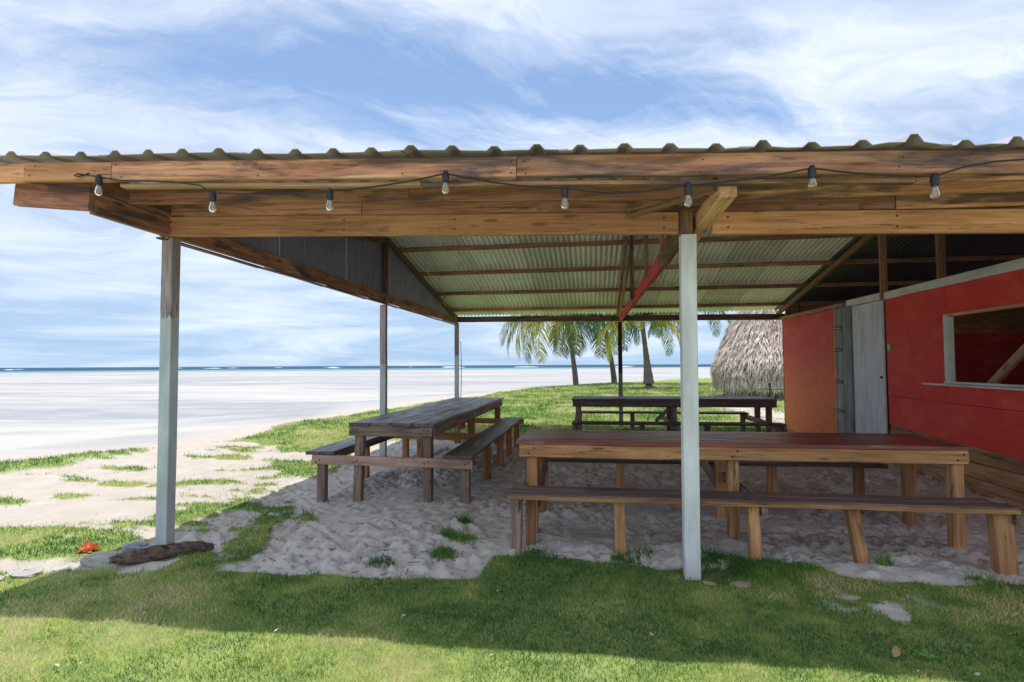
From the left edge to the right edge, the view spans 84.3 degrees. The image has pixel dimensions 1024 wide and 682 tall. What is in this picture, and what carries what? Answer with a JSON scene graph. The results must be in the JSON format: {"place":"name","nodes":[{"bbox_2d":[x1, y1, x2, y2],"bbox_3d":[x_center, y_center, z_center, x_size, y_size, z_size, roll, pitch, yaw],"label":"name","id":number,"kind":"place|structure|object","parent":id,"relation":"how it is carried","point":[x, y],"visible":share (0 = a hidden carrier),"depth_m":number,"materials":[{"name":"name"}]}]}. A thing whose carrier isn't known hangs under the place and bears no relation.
{"place":"outdoors","nodes":[
{"label":"outdoors","id":0,"kind":"place"},
{"bbox_2d":[0,364,710,372],"bbox_3d":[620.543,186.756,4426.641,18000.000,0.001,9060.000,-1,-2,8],"label":"sea","id":1,"kind":"structure","parent":0,"point":[187,369],"depth_m":504.56,"materials":[{"name":"blue liquid"}]},
{"bbox_2d":[0,367,1023,681],"bbox_3d":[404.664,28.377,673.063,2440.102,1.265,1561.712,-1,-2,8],"label":"ground","id":2,"kind":"structure","parent":0,"point":[42,415],"depth_m":4.50,"materials":[{"name":"beige sand"}]},
{"bbox_2d":[4,566,43,577],"bbox_3d":[-3.230,1.545,3.749,0.215,0.063,0.161,-1,-2,8],"label":"stone","id":3,"kind":"object","parent":2,"relation":"on","point":[29,572],"visible":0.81,"depth_m":3.72,"materials":[{"name":"white stone"}]},
{"bbox_2d":[49,566,70,572],"bbox_3d":[-3.099,1.570,3.871,0.122,0.047,0.114,-1,-2,8],"label":"stone","id":4,"kind":"object","parent":2,"relation":"on","point":[62,568],"visible":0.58,"depth_m":3.85,"materials":[{"name":"white stone"}]},
{"bbox_2d":[76,540,101,552],"bbox_3d":[-3.151,1.522,4.205,0.137,0.067,0.125,-1,-2,8],"label":"plastic wrapper","id":5,"kind":"object","parent":2,"relation":"on","point":[88,546],"visible":0.99,"depth_m":4.18,"materials":[{"name":"orange plastic"}]},
{"bbox_2d":[80,551,117,567],"bbox_3d":[-2.910,1.558,4.004,0.242,0.105,0.191,-1,-2,8],"label":"stone","id":6,"kind":"object","parent":2,"relation":"on","point":[99,559],"visible":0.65,"depth_m":3.93,"materials":[{"name":"grey stone"}]},
{"bbox_2d":[118,540,151,553],"bbox_3d":[-2.726,1.540,4.150,0.337,0.114,0.170,-1,-2,8],"label":"plastic bag","id":7,"kind":"object","parent":2,"relation":"on","point":[135,545],"visible":0.43,"depth_m":4.13,"materials":[{"name":"plastic"}]},
{"bbox_2d":[111,540,213,564],"bbox_3d":[-2.518,1.532,4.100,0.639,0.116,0.119,1,-3,-33],"label":"driftwood log","id":8,"kind":"object","parent":2,"relation":"on","point":[145,554],"visible":0.95,"depth_m":4.05,"materials":[{"name":"brown wood"}]},
{"bbox_2d":[305,397,523,504],"bbox_3d":[-0.960,1.414,8.022,1.782,0.965,4.577,-1,-2,8],"label":"picnic table","id":9,"kind":"object","parent":2,"relation":"on","point":[425,425],"visible":0.96,"depth_m":6.02,"materials":[{"name":"grey paint"}]},
{"bbox_2d":[0,134,1023,580],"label":"beach shelter","id":10,"kind":"object","parent":2,"relation":"on","point":[778,244],"visible":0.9,"depth_m":3.80,"materials":[{"name":"galvanised steel"},{"name":"timber"},{"name":"weathered pine"}]},
{"bbox_2d":[423,255,440,281],"bbox_3d":[-1.416,-1.239,9.939,0.052,0.347,1.032,-1,-2,9],"label":"hanging cable","id":11,"kind":"object","parent":10,"relation":"hanging from","point":[428,273],"visible":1,"depth_m":9.78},
{"bbox_2d":[458,341,461,396],"bbox_3d":[-1.208,0.978,13.123,0.086,1.941,0.018,-1,-3,16],"label":"hanging rope","id":12,"kind":"object","parent":10,"relation":"hanging from","point":[461,370],"visible":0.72,"depth_m":13.12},
{"bbox_2d":[74,158,1023,212],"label":"string lights","id":13,"kind":"object","parent":10,"relation":"attached to","point":[812,183],"visible":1,"depth_m":2.90,"materials":[{"name":"black rubber"}]},
{"bbox_2d":[0,382,1023,681],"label":"grass","id":14,"kind":"structure","parent":2,"relation":"on","point":[532,398],"depth_m":3.24,"materials":[{"name":"green plant"}]},
{"bbox_2d":[21,465,1022,680],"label":"litter","id":15,"kind":"object","parent":2,"relation":"on","point":[551,547],"visible":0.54,"depth_m":4.19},
{"bbox_2d":[35,564,1015,674],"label":"leaf litter","id":16,"kind":"object","parent":2,"relation":"on","point":[977,673],"visible":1,"depth_m":2.89,"materials":[{"name":"brown plant"}]},
{"bbox_2d":[498,313,606,384],"bbox_3d":[2.885,-0.590,38.858,7.247,7.450,6.569,0,-3,-14],"label":"palm tree","id":17,"kind":"object","parent":2,"relation":"on","point":[555,339],"visible":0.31,"depth_m":36.95,"materials":[{"name":"green plant"}]},
{"bbox_2d":[548,312,640,382],"bbox_3d":[6.145,-0.558,41.740,6.974,7.493,6.762,-1,-2,8],"label":"palm tree","id":18,"kind":"object","parent":2,"relation":"on","point":[612,366],"visible":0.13,"depth_m":39.38,"materials":[{"name":"green plant"}]},
{"bbox_2d":[596,311,679,387],"bbox_3d":[7.708,-0.039,32.106,5.388,5.709,5.486,1,-3,-33],"label":"palm tree","id":19,"kind":"object","parent":2,"relation":"on","point":[648,380],"visible":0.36,"depth_m":31.76,"materials":[{"name":"green plant"}]},
{"bbox_2d":[572,396,786,431],"bbox_3d":[2.758,1.461,9.904,3.361,0.945,2.403,-1,-2,8],"label":"picnic table","id":20,"kind":"object","parent":2,"relation":"on","point":[671,404],"visible":0.73,"depth_m":9.57,"materials":[{"name":"brown paint"}]},
{"bbox_2d":[648,310,730,339],"bbox_3d":[12.673,-0.573,39.190,6.710,7.335,6.060,-1,-2,8],"label":"palm tree","id":21,"kind":"object","parent":2,"relation":"on","point":[651,329],"visible":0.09,"depth_m":37.42,"materials":[{"name":"green plant"}]},
{"bbox_2d":[702,581,714,585],"bbox_3d":[1.224,1.509,3.517,0.078,0.021,0.055,-1,-2,8],"label":"stone","id":22,"kind":"object","parent":2,"relation":"on","point":[706,582],"visible":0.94,"depth_m":3.50,"materials":[{"name":"grey stone"}]},
{"bbox_2d":[729,581,751,588],"bbox_3d":[1.420,1.518,3.509,0.136,0.041,0.093,-1,-2,8],"label":"stone","id":23,"kind":"object","parent":2,"relation":"on","point":[740,584],"visible":0.8,"depth_m":3.50,"materials":[{"name":"grey stone"}]},
{"bbox_2d":[709,310,784,399],"bbox_3d":[10.927,-0.208,23.578,5.216,5.300,5.245,-1,-2,8],"label":"thatched hut","id":24,"kind":"object","parent":2,"relation":"on","point":[749,353],"visible":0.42,"depth_m":22.09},
{"bbox_2d":[503,430,1022,575],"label":"picnic table","id":25,"kind":"object","parent":2,"relation":"on","point":[723,456],"visible":0.92,"depth_m":4.35,"materials":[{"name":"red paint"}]},
{"bbox_2d":[757,383,783,397],"bbox_3d":[9.808,1.884,19.874,2.300,0.822,0.090,-1,-2,8],"label":"rail fence","id":26,"kind":"object","parent":2,"relation":"on","point":[769,389],"visible":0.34,"depth_m":19.96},
{"bbox_2d":[892,645,899,656],"bbox_3d":[1.793,1.447,2.633,0.038,0.055,0.015,-1,-2,8],"label":"dry leaf","id":27,"kind":"object","parent":2,"relation":"on","point":[895,651],"visible":1,"depth_m":2.64,"materials":[{"name":"brown plant"}]},
{"bbox_2d":[779,234,1023,509],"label":"red shack","id":28,"kind":"structure","parent":2,"relation":"on","point":[949,366],"depth_m":7.56,"materials":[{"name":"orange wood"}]},
{"bbox_2d":[852,300,887,432],"bbox_3d":[5.282,0.575,8.379,0.055,2.267,0.924,-1,-3,8],"label":"plank door","id":29,"kind":"structure","parent":28,"relation":"in","point":[868,329],"depth_m":8.32,"materials":[{"name":"grey wood"}]},
{"bbox_2d":[887,344,891,349],"bbox_3d":[5.194,0.082,7.778,0.039,0.090,0.085,-1,-2,8],"label":"switch box","id":30,"kind":"object","parent":28,"relation":"attached to","point":[889,346],"visible":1,"depth_m":7.76,"materials":[{"name":"green plastic"}]},
{"bbox_2d":[922,303,1023,390],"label":"window","id":31,"kind":"structure","parent":28,"relation":"in","point":[994,382],"depth_m":6.06,"materials":[{"name":"grey wood"}]},
{"bbox_2d":[917,648,940,659],"bbox_3d":[1.934,1.467,2.645,0.102,0.021,0.099,-1,-2,8],"label":"seedling","id":32,"kind":"object","parent":2,"relation":"on","point":[926,652],"visible":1,"depth_m":2.64,"materials":[{"name":"green plant"}]},
{"bbox_2d":[0,0,1023,367],"label":"sky","id":33,"kind":"structure","parent":0,"point":[99,77],"materials":[{"name":"blue"}]},
{"bbox_2d":[190,463,985,604],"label":"twigs","id":34,"kind":"object","parent":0,"point":[593,534],"visible":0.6,"depth_m":4.40,"materials":[{"name":"brown wood"}]}
]}

